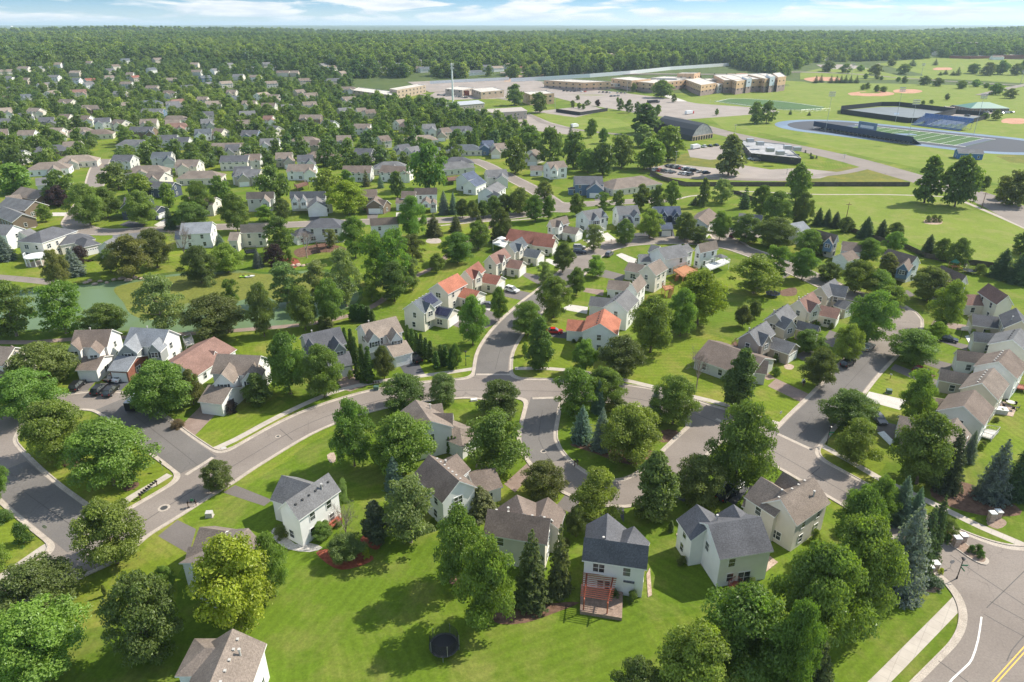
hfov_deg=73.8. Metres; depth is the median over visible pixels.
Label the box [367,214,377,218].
driveway
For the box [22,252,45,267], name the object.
porch
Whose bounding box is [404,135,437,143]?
house
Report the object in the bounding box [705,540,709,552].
window
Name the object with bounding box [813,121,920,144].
bleachers
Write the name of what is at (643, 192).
tree
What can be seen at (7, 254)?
spruce tree
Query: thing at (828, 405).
tar seam
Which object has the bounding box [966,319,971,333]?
garage door
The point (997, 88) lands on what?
tree
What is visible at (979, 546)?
bush
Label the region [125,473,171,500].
sidewalk
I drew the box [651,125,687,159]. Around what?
tree
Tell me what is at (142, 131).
house
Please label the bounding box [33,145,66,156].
house
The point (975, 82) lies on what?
tree
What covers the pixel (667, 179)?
fence
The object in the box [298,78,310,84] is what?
house
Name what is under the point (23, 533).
bush
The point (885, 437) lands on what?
patio
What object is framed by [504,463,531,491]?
driveway
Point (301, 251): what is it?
planting bed
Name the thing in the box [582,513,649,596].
house
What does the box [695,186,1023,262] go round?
park lawn
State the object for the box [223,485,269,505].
driveway
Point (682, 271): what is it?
deck
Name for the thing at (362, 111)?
house
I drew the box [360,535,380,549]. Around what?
planting bed
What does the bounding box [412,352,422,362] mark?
pickup truck
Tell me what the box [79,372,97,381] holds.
garage door
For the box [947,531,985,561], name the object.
island bed
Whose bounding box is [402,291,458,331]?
house
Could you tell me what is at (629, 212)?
house
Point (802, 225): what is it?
house
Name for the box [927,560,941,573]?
stone monument
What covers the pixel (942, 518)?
spruce tree
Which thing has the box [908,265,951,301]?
tree
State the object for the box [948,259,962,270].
playset
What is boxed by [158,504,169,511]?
manhole cover
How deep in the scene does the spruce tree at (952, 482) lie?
118.78 m
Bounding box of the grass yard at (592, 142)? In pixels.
[530,110,629,148]
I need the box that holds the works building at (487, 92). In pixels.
[445,86,503,98]
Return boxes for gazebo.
[714,254,727,263]
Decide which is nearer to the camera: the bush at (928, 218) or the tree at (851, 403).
the tree at (851, 403)
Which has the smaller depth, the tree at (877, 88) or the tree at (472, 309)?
the tree at (472, 309)
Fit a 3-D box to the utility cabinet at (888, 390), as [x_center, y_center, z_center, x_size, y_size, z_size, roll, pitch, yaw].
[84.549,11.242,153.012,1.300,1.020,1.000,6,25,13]
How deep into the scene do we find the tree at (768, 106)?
568.87 m
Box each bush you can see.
[0,508,14,525]
[0,542,14,571]
[10,521,34,549]
[53,447,69,469]
[72,245,92,263]
[169,418,184,430]
[202,276,216,287]
[225,399,237,414]
[262,243,285,266]
[273,523,288,540]
[284,249,293,263]
[332,520,341,528]
[338,478,349,504]
[347,370,353,378]
[362,546,369,558]
[430,517,436,524]
[489,230,498,242]
[563,537,570,544]
[611,588,618,598]
[627,590,637,604]
[676,555,686,566]
[745,576,755,584]
[769,366,781,376]
[773,354,778,363]
[809,528,821,541]
[828,323,833,329]
[892,437,899,447]
[923,574,945,593]
[925,215,930,221]
[931,214,938,221]
[944,533,951,544]
[966,545,976,553]
[973,263,986,275]
[975,543,983,551]
[976,550,985,557]
[977,442,984,450]
[992,417,999,422]
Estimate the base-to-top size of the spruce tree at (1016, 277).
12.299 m
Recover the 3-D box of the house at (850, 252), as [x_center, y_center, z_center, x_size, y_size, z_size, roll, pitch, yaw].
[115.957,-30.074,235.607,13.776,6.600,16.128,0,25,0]
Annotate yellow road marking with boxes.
[992,646,1023,681]
[997,652,1023,681]
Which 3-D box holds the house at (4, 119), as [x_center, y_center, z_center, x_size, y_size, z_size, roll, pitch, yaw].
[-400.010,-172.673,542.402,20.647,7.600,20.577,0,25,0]
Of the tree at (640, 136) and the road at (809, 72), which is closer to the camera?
the tree at (640, 136)
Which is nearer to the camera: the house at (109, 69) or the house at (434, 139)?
the house at (434, 139)
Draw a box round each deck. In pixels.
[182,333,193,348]
[243,246,256,255]
[294,180,308,190]
[316,240,326,251]
[327,511,341,527]
[446,174,457,185]
[492,239,507,247]
[661,282,673,297]
[673,262,697,280]
[705,257,729,270]
[728,576,743,587]
[731,338,737,346]
[981,425,999,441]
[1017,380,1023,389]
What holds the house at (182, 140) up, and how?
on the ground at (386, 611)
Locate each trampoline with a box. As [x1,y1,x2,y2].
[429,624,458,657]
[766,287,780,295]
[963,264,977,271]
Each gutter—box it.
[0,159,1023,681]
[185,457,213,474]
[476,374,509,374]
[532,397,557,398]
[777,433,810,448]
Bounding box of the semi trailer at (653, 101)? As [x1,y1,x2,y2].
[647,100,659,102]
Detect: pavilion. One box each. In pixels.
[523,91,553,104]
[955,102,1009,111]
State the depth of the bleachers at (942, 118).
548.89 m
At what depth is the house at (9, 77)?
908.38 m
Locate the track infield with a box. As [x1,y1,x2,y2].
[788,121,1023,151]
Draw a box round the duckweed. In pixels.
[114,273,332,319]
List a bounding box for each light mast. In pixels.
[825,92,835,130]
[908,100,920,135]
[974,94,987,131]
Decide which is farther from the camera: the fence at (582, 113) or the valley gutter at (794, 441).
the fence at (582, 113)
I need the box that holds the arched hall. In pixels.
[653,116,712,140]
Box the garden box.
[995,406,1008,414]
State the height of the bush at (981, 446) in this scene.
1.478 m
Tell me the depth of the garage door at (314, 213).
293.92 m
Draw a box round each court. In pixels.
[565,107,597,111]
[851,107,941,117]
[927,115,979,124]
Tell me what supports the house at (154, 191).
on the ground at (386, 611)
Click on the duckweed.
(189, 290)
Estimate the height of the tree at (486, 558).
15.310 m
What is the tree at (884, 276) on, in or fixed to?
on the ground at (386, 611)
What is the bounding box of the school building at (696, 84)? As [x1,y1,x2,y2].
[544,72,785,95]
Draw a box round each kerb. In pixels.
[0,159,1023,681]
[945,540,988,564]
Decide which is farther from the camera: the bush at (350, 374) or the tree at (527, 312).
the tree at (527, 312)
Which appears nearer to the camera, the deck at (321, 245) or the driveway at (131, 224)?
the deck at (321, 245)
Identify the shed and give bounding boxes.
[437,100,483,109]
[475,107,526,119]
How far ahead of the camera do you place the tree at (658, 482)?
110.17 m
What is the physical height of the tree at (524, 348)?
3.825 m
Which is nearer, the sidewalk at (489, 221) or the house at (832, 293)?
the house at (832, 293)
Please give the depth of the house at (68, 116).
568.84 m
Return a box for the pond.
[0,270,358,331]
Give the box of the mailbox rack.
[138,480,157,499]
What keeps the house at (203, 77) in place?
on the ground at (386, 611)
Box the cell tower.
[450,63,453,101]
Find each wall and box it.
[430,77,508,83]
[511,63,728,81]
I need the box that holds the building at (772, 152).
[742,138,817,164]
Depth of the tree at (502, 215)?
254.73 m
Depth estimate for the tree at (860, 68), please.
1139.34 m
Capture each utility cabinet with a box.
[205,510,214,518]
[373,385,378,390]
[885,388,892,393]
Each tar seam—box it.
[25,492,68,523]
[135,416,197,464]
[143,390,460,521]
[521,390,847,493]
[795,356,873,439]
[952,556,1023,604]
[986,571,1023,607]
[1006,636,1023,660]
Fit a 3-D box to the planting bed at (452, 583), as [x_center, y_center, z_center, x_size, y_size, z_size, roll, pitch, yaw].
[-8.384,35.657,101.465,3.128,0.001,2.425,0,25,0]
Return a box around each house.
[0,69,11,74]
[0,107,13,118]
[0,118,12,128]
[0,129,8,138]
[0,197,49,228]
[0,224,35,248]
[0,345,35,377]
[2,150,30,162]
[5,76,14,81]
[5,187,53,205]
[16,66,30,71]
[16,227,100,259]
[17,130,38,139]
[18,113,34,119]
[20,94,31,100]
[26,108,46,118]
[27,162,73,176]
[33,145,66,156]
[35,177,46,189]
[38,117,55,127]
[43,90,60,97]
[48,75,61,80]
[48,128,68,140]
[53,62,63,67]
[57,114,72,123]
[57,155,100,169]
[58,99,75,103]
[62,141,83,149]
[67,327,122,381]
[68,127,91,137]
[69,70,80,76]
[70,89,86,97]
[72,78,82,83]
[78,115,93,126]
[81,105,102,114]
[82,82,94,88]
[83,78,94,82]
[83,129,115,139]
[94,117,111,128]
[97,232,142,257]
[103,75,114,80]
[106,68,115,73]
[107,326,182,381]
[109,119,132,130]
[110,155,139,169]
[111,64,120,69]
[112,91,128,96]
[115,140,147,151]
[119,81,133,87]
[120,197,168,219]
[123,165,172,179]
[125,72,135,78]
[127,181,182,197]
[129,75,139,81]
[129,127,157,139]
[139,119,159,128]
[140,109,167,116]
[143,100,162,107]
[145,67,157,72]
[145,85,159,90]
[146,171,172,181]
[150,152,175,167]
[151,58,160,62]
[157,135,178,147]
[162,90,177,98]
[162,116,187,122]
[165,99,183,103]
[165,101,179,110]
[165,120,181,124]
[168,123,189,133]
[168,337,236,383]
[170,104,182,111]
[174,160,204,176]
[174,222,216,248]
[174,629,269,681]
[175,171,226,185]
[176,137,192,149]
[179,526,259,607]
[188,197,221,215]
[190,62,199,67]
[191,70,202,75]
[194,128,212,140]
[196,97,208,102]
[198,75,211,81]
[198,354,270,415]
[200,119,214,128]
[202,111,214,120]
[205,101,221,109]
[209,68,217,74]
[211,143,244,154]
[212,128,229,139]
[218,81,232,87]
[219,155,249,170]
[225,144,240,154]
[226,90,237,95]
[227,224,267,251]
[232,74,245,79]
[232,166,252,184]
[233,169,262,186]
[236,120,250,129]
[239,111,255,116]
[240,130,260,138]
[241,100,257,108]
[244,154,262,168]
[246,192,275,211]
[253,92,268,99]
[259,138,280,150]
[261,103,277,109]
[262,62,271,67]
[262,116,275,124]
[265,81,277,87]
[266,94,280,103]
[267,125,284,135]
[270,473,340,546]
[275,152,294,168]
[276,70,289,76]
[286,164,317,181]
[290,70,299,76]
[290,191,332,216]
[291,137,321,146]
[291,218,344,244]
[293,89,305,96]
[297,155,315,164]
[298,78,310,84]
[299,115,323,123]
[299,327,353,376]
[302,101,316,107]
[303,92,318,101]
[306,151,341,163]
[309,140,319,151]
[318,63,329,66]
[320,120,338,129]
[324,78,339,83]
[336,107,353,113]
[336,135,352,147]
[338,71,346,76]
[340,96,352,103]
[341,86,355,93]
[341,166,373,181]
[354,124,372,134]
[354,148,375,162]
[355,108,365,116]
[355,316,413,367]
[361,189,390,213]
[364,109,375,118]
[370,217,398,237]
[373,161,406,174]
[376,135,391,147]
[378,165,412,182]
[392,119,404,129]
[393,144,410,159]
[395,188,436,212]
[398,122,415,133]
[401,400,477,460]
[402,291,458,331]
[403,146,419,158]
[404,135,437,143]
[414,454,502,520]
[417,67,429,72]
[421,124,436,136]
[428,273,485,307]
[435,127,452,140]
[442,157,473,165]
[443,161,475,175]
[446,144,481,155]
[449,126,472,136]
[456,171,486,194]
[460,261,505,292]
[468,70,485,75]
[478,182,506,202]
[479,140,493,154]
[483,248,526,277]
[484,169,508,187]
[484,495,565,570]
[490,143,506,158]
[491,66,503,71]
[504,229,558,255]
[505,237,545,265]
[525,149,544,165]
[530,161,567,179]
[546,216,582,241]
[566,309,620,352]
[568,176,603,197]
[575,208,608,237]
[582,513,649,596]
[588,289,638,330]
[603,176,662,195]
[606,274,646,307]
[612,205,640,230]
[624,259,667,291]
[637,244,693,274]
[652,206,681,235]
[676,504,773,586]
[689,208,715,236]
[693,240,718,268]
[693,340,775,384]
[737,213,762,228]
[737,321,799,364]
[741,472,830,551]
[763,304,820,341]
[781,221,810,243]
[790,291,841,328]
[813,278,852,318]
[814,229,838,257]
[832,241,862,269]
[880,249,920,282]
[895,415,971,463]
[932,265,967,299]
[933,390,994,445]
[936,368,1009,422]
[951,349,1023,399]
[959,283,1013,316]
[966,308,1023,333]
[968,328,1023,375]
[989,55,1003,59]
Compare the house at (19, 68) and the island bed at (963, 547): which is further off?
the house at (19, 68)
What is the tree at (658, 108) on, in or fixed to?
on the ground at (386, 611)
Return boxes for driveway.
[52,212,66,215]
[72,379,94,391]
[107,382,128,390]
[120,221,142,227]
[155,219,165,225]
[159,520,195,551]
[184,406,214,434]
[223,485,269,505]
[309,216,319,220]
[337,369,367,390]
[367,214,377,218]
[400,360,424,374]
[454,310,499,330]
[504,290,529,299]
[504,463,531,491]
[523,273,539,283]
[546,259,555,265]
[550,331,566,338]
[557,495,578,511]
[564,305,587,313]
[583,288,603,295]
[596,270,624,280]
[603,232,614,240]
[617,253,636,262]
[617,508,623,521]
[633,232,650,237]
[717,481,748,504]
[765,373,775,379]
[768,379,807,401]
[797,351,811,361]
[823,330,837,346]
[866,392,904,409]
[876,423,896,439]
[890,364,936,387]
[904,290,913,298]
[919,360,951,369]
[932,321,967,330]
[938,339,967,350]
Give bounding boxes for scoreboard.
[858,121,877,130]
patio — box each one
[580,584,622,620]
[739,556,777,583]
[878,431,892,444]
[1000,401,1015,416]
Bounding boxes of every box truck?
[570,123,578,127]
[685,110,693,114]
[690,144,700,148]
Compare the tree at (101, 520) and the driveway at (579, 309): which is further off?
the driveway at (579, 309)
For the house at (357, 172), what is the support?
on the ground at (386, 611)
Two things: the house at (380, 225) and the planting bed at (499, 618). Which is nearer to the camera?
the planting bed at (499, 618)
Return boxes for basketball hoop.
[960,326,968,338]
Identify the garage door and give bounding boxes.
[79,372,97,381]
[87,247,98,254]
[111,372,127,381]
[158,212,164,218]
[164,164,173,167]
[202,404,221,415]
[239,182,249,186]
[311,211,323,216]
[336,367,350,376]
[368,208,380,213]
[396,355,410,367]
[448,443,456,454]
[449,315,457,327]
[492,155,499,158]
[497,281,504,288]
[520,266,525,276]
[528,162,535,165]
[537,256,543,265]
[576,233,581,240]
[589,193,599,197]
[661,230,670,235]
[787,350,796,363]
[833,260,845,269]
[844,309,850,317]
[952,358,955,369]
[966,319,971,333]
[968,340,972,350]
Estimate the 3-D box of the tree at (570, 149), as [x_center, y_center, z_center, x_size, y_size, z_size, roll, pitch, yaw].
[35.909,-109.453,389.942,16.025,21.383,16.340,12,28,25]
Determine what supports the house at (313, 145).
on the ground at (386, 611)
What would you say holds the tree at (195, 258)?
on the ground at (386, 611)
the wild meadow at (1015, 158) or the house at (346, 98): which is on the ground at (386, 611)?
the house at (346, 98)
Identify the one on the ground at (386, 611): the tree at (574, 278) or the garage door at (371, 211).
the tree at (574, 278)
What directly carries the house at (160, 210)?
on the ground at (386, 611)
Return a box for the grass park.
[800,58,1023,82]
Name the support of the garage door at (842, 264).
in the house at (850, 252)
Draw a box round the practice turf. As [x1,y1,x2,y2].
[715,99,823,109]
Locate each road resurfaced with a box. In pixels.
[0,461,84,552]
[96,396,216,472]
[475,269,585,374]
[522,397,564,462]
[775,350,891,447]
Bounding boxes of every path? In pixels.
[0,228,490,343]
[0,275,52,284]
[743,191,942,196]
[964,202,1023,228]
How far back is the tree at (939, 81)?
914.13 m
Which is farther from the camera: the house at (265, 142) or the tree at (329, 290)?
the house at (265, 142)
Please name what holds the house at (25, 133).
on the ground at (386, 611)
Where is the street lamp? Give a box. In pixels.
[956,557,967,578]
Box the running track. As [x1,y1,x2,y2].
[775,120,1023,154]
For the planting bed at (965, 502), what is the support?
on the ground at (386, 611)
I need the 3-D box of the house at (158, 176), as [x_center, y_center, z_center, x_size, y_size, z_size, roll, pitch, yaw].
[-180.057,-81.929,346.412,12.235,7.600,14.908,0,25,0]
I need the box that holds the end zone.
[958,138,993,145]
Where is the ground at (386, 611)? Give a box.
[0,25,1023,681]
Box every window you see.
[104,363,108,372]
[135,364,140,372]
[149,352,160,357]
[217,384,229,386]
[288,528,294,538]
[309,510,315,521]
[326,499,331,509]
[329,512,334,520]
[370,341,379,347]
[392,340,401,343]
[433,507,437,518]
[437,319,442,324]
[453,494,462,505]
[496,538,503,546]
[592,563,604,572]
[622,567,630,576]
[679,540,683,553]
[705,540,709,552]
[717,369,722,375]
[725,572,733,581]
[727,558,735,567]
[754,506,761,515]
[769,323,775,329]
[773,529,781,540]
[797,533,802,543]
[823,318,830,324]
[897,270,906,274]
[948,385,955,391]
[965,364,971,370]
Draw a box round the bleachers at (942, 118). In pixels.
[911,113,973,130]
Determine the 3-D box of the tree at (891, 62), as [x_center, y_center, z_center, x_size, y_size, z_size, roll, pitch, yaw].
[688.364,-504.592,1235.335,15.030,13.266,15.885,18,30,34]
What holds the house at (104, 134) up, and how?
on the ground at (386, 611)
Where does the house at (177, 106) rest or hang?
on the ground at (386, 611)
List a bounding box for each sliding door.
[596,579,610,588]
[737,570,750,582]
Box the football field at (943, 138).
[831,124,994,146]
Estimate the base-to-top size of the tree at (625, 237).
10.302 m
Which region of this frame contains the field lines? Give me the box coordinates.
[826,124,988,146]
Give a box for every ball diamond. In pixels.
[804,77,840,81]
[848,91,893,95]
[859,91,880,92]
[893,89,921,92]
[933,67,951,69]
[1001,118,1023,123]
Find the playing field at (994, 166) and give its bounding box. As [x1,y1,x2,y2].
[680,81,1023,187]
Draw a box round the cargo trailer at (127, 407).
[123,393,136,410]
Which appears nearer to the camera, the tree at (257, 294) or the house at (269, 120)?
the tree at (257, 294)
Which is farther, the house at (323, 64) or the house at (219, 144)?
the house at (323, 64)
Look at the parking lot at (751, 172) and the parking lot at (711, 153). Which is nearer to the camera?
the parking lot at (751, 172)
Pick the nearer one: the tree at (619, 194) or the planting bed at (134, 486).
the planting bed at (134, 486)
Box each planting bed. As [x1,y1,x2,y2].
[123,482,138,490]
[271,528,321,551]
[279,258,299,267]
[294,244,346,256]
[316,549,373,569]
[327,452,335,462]
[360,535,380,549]
[426,238,440,242]
[449,575,459,585]
[490,602,579,623]
[571,443,651,464]
[660,429,678,441]
[780,287,796,295]
[784,364,793,369]
[921,584,941,591]
[923,218,942,224]
[930,482,1021,515]
[987,518,1006,528]
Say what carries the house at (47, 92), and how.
on the ground at (386, 611)
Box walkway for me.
[646,568,651,596]
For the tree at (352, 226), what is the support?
on the ground at (386, 611)
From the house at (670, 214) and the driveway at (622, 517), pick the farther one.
the house at (670, 214)
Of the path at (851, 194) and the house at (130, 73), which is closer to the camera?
the path at (851, 194)
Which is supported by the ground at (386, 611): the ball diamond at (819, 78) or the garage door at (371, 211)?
the ball diamond at (819, 78)
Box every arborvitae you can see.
[316,316,325,330]
[324,317,334,329]
[341,327,347,348]
[347,304,354,321]
[347,328,352,356]
[351,336,359,379]
[352,303,360,321]
[358,304,365,321]
[358,344,366,383]
[364,305,369,322]
[364,346,374,383]
[369,309,375,321]
[404,324,409,345]
[408,328,413,351]
[413,332,420,355]
[418,333,423,355]
[422,337,427,359]
[426,340,433,362]
[432,351,440,369]
[437,344,444,366]
[442,345,448,366]
[446,349,453,368]
[446,437,449,453]
[668,521,673,532]
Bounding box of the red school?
[949,51,1023,58]
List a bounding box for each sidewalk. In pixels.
[0,543,46,578]
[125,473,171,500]
[214,367,471,448]
[441,216,546,225]
[515,367,778,423]
[822,444,1023,544]
[868,597,957,681]
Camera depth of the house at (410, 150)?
415.42 m
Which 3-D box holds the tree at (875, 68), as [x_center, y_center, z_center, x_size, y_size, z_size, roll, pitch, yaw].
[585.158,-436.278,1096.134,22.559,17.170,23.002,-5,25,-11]
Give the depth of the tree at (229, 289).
197.44 m
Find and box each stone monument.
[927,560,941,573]
[951,532,968,546]
[986,509,1003,522]
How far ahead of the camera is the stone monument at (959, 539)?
107.86 m
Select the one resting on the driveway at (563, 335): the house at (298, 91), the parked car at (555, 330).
the parked car at (555, 330)
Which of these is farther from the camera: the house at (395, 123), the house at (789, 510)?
the house at (395, 123)
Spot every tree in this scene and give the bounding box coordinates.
[0,162,31,192]
[0,235,17,262]
[0,279,37,337]
[0,324,11,335]
[0,366,70,419]
[0,466,8,497]
[0,551,89,615]
[0,592,93,681]
[3,340,80,386]
[15,399,93,462]
[28,279,83,333]
[34,203,52,221]
[38,248,70,283]
[39,169,74,202]
[43,185,69,206]
[59,182,107,225]
[59,415,164,491]
[62,248,87,277]
[66,496,146,568]
[75,302,129,329]
[89,186,123,217]
[95,161,133,189]
[96,249,118,271]
[96,568,185,668]
[101,233,153,276]
[101,584,106,595]
[119,189,158,225]
[119,358,197,420]
[124,172,152,195]
[129,272,185,328]
[135,227,174,267]
[153,565,176,585]
[158,182,176,206]
[163,205,177,230]
[166,221,192,252]
[168,201,210,225]
[175,245,217,282]
[175,292,245,341]
[177,368,204,404]
[181,179,214,208]
[182,531,279,633]
[198,459,233,491]
[206,175,231,203]
[210,242,245,272]
[213,233,224,246]
[214,192,249,231]
[219,278,239,303]
[240,372,273,407]
[244,281,279,336]
[251,164,290,199]
[251,249,263,268]
[254,204,273,221]
[254,530,289,596]
[261,215,294,250]
[261,330,307,393]
[267,261,304,303]
[272,198,290,218]
[284,285,317,329]
[296,231,314,257]
[297,343,344,397]
[302,259,330,296]
[309,169,340,195]
[312,520,332,541]
[313,277,345,320]
[322,229,337,246]
[324,247,363,306]
[325,180,368,213]
[325,531,368,565]
[326,499,355,531]
[328,397,376,466]
[337,215,367,257]
[338,169,355,183]
[357,229,391,281]
[359,500,392,546]
[361,170,370,186]
[362,278,380,300]
[366,409,437,475]
[372,345,395,378]
[374,260,413,300]
[376,226,412,281]
[377,174,384,188]
[379,372,426,414]
[382,471,435,543]
[384,455,402,493]
[387,170,405,197]
[396,195,426,234]
[399,233,425,264]
[404,257,419,290]
[406,142,447,187]
[423,213,444,238]
[426,372,455,405]
[428,252,445,272]
[432,501,486,585]
[437,191,449,215]
[437,231,474,262]
[448,214,462,232]
[449,191,456,214]
[449,343,461,367]
[451,532,517,630]
[454,198,467,217]
[457,293,489,345]
[462,406,531,473]
[465,200,479,217]
[465,220,490,248]
[466,485,496,524]
[474,378,520,419]
[476,200,489,217]
[486,195,502,214]
[488,207,512,239]
[490,286,508,319]
[496,193,512,212]
[500,136,529,173]
[505,84,523,103]
[508,187,530,213]
[511,300,547,335]
[512,528,553,618]
[516,124,543,150]
[520,458,569,501]
[521,342,527,354]
[522,194,544,221]
[524,315,555,369]
[530,92,547,112]
[534,180,553,199]
[534,276,573,317]
[536,126,564,161]
[536,261,553,283]
[542,195,555,219]
[545,524,575,601]
[552,366,597,418]
[553,241,576,272]
[561,130,585,168]
[565,504,588,536]
[566,266,585,295]
[569,192,586,213]
[569,404,593,446]
[569,465,624,523]
[571,338,599,369]
[576,148,598,172]
[583,224,604,250]
[583,254,605,277]
[584,118,597,136]
[588,365,629,403]
[589,142,617,175]
[589,407,608,453]
[591,380,606,414]
[595,191,613,210]
[597,334,647,377]
[598,127,609,142]
[599,401,663,467]
[604,398,627,412]
[608,654,662,681]
[611,133,635,167]
[611,190,624,205]
[613,218,636,244]
[616,99,624,109]
[624,99,633,112]
[630,83,636,91]
[630,293,673,352]
[631,102,663,132]
[631,450,680,522]
[632,183,650,208]
[633,124,655,145]
[633,138,666,169]
[634,101,639,110]
[636,208,665,237]
[648,185,667,207]
[648,389,662,423]
[649,374,702,426]
[651,79,675,97]
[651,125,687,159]
[655,617,746,681]
[656,104,661,114]
[664,180,681,205]
[667,287,698,335]
[671,94,676,101]
[673,268,729,324]
[674,211,697,239]
[676,453,727,507]
[686,345,712,387]
[687,226,710,244]
[690,197,701,205]
[696,580,792,681]
[697,177,711,206]
[704,397,779,491]
[709,210,731,239]
[711,178,734,202]
[715,133,749,175]
[720,347,760,407]
[727,253,784,293]
[730,213,762,242]
[734,305,753,326]
[737,185,750,209]
[748,101,764,123]
[749,300,763,317]
[750,184,771,214]
[754,216,800,245]
[760,100,778,122]
[762,190,793,222]
[765,244,795,279]
[765,597,828,681]
[767,538,881,649]
[785,162,813,200]
[789,247,821,279]
[792,191,815,223]
[792,228,823,253]
[794,328,829,352]
[796,346,839,385]
[810,639,834,681]
[811,208,824,226]
[816,261,842,281]
[816,388,881,429]
[822,60,836,71]
[822,208,831,226]
[828,212,840,228]
[832,483,890,539]
[833,323,865,359]
[834,417,886,465]
[836,511,913,627]
[837,217,855,231]
[838,63,852,72]
[838,259,879,292]
[846,289,902,342]
[855,65,864,70]
[855,216,874,239]
[857,237,883,261]
[866,268,896,292]
[867,64,883,74]
[871,474,903,520]
[873,85,880,91]
[874,219,888,237]
[876,252,899,278]
[880,86,887,91]
[882,231,907,250]
[882,503,932,609]
[883,285,909,311]
[883,328,941,365]
[885,222,904,236]
[886,409,962,487]
[887,58,896,65]
[888,475,915,528]
[896,63,911,73]
[897,367,939,418]
[902,76,908,82]
[906,486,924,524]
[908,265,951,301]
[912,154,945,203]
[913,505,939,582]
[916,234,935,257]
[919,75,931,84]
[925,429,967,497]
[926,279,968,325]
[926,321,949,338]
[932,77,945,85]
[932,494,948,562]
[933,238,950,259]
[940,153,985,206]
[942,517,960,538]
[944,237,975,267]
[956,80,967,88]
[960,430,978,465]
[967,63,981,73]
[968,439,1013,508]
[970,79,982,86]
[979,62,996,74]
[982,175,991,188]
[985,248,1013,281]
[988,83,1006,94]
[991,109,1002,119]
[993,186,1006,198]
[994,60,1012,73]
[994,169,1023,206]
[999,254,1023,286]
[1001,451,1023,504]
[1002,88,1019,97]
[1009,63,1023,74]
[1012,232,1023,253]
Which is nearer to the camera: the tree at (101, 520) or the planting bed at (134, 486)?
the tree at (101, 520)
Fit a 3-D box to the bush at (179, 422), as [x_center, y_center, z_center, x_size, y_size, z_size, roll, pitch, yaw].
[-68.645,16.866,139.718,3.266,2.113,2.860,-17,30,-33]
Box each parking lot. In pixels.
[409,80,542,91]
[432,90,508,99]
[496,83,548,91]
[508,114,578,134]
[538,105,600,116]
[547,88,778,118]
[646,164,831,178]
[652,105,738,117]
[688,146,741,159]
[818,63,879,68]
[923,106,992,115]
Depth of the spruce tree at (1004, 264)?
220.56 m
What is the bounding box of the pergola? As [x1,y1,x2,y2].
[580,573,616,613]
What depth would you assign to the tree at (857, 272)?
205.94 m
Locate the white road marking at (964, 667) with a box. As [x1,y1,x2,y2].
[949,617,981,681]
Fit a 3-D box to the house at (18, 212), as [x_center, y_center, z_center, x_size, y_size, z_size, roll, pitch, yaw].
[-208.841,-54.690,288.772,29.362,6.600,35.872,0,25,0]
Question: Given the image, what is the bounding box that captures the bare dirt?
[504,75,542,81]
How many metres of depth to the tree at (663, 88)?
767.82 m
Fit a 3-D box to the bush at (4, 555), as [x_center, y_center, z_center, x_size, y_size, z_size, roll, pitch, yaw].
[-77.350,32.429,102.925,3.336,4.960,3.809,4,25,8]
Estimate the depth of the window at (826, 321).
186.10 m
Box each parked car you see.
[67,379,86,391]
[89,383,108,394]
[101,385,119,396]
[102,374,111,382]
[110,377,120,382]
[480,301,490,306]
[504,284,519,292]
[548,327,562,333]
[573,244,585,248]
[573,248,585,253]
[604,250,613,256]
[715,486,738,502]
[723,480,744,488]
[839,358,855,367]
[863,342,875,350]
[874,411,888,424]
[911,365,935,377]
[940,334,957,342]
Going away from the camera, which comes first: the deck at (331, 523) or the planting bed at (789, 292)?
the deck at (331, 523)
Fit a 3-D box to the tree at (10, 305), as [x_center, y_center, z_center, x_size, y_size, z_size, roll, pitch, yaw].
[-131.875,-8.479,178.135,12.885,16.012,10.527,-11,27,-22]
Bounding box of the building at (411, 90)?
[352,84,425,98]
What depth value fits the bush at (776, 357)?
166.44 m
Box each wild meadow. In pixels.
[637,152,722,171]
[777,167,904,181]
[997,155,1023,162]
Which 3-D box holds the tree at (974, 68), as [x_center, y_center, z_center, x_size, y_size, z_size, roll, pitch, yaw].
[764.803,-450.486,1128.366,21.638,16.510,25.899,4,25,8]
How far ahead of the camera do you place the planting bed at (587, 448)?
131.62 m
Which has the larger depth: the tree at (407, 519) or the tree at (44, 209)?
the tree at (44, 209)
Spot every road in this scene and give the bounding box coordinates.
[0,159,1023,681]
[420,94,512,100]
[509,72,1009,84]
[527,115,627,134]
[650,166,874,180]
[665,95,684,100]
[675,117,1023,226]
[976,84,1023,94]
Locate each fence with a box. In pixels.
[556,108,607,114]
[650,170,909,185]
[713,100,825,111]
[732,190,796,215]
[841,102,956,122]
[848,226,995,266]
[924,110,989,123]
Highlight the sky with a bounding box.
[0,0,1023,24]
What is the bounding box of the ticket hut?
[953,149,983,159]
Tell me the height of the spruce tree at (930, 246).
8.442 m
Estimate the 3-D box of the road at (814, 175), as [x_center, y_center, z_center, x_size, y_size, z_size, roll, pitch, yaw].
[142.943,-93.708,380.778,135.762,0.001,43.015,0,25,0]
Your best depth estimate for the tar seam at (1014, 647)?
90.57 m
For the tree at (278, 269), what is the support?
on the ground at (386, 611)
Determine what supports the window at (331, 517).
in the house at (301, 505)
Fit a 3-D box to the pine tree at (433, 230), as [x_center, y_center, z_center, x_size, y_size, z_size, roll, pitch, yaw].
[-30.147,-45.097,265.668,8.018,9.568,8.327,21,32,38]
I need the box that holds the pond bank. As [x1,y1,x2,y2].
[6,268,362,334]

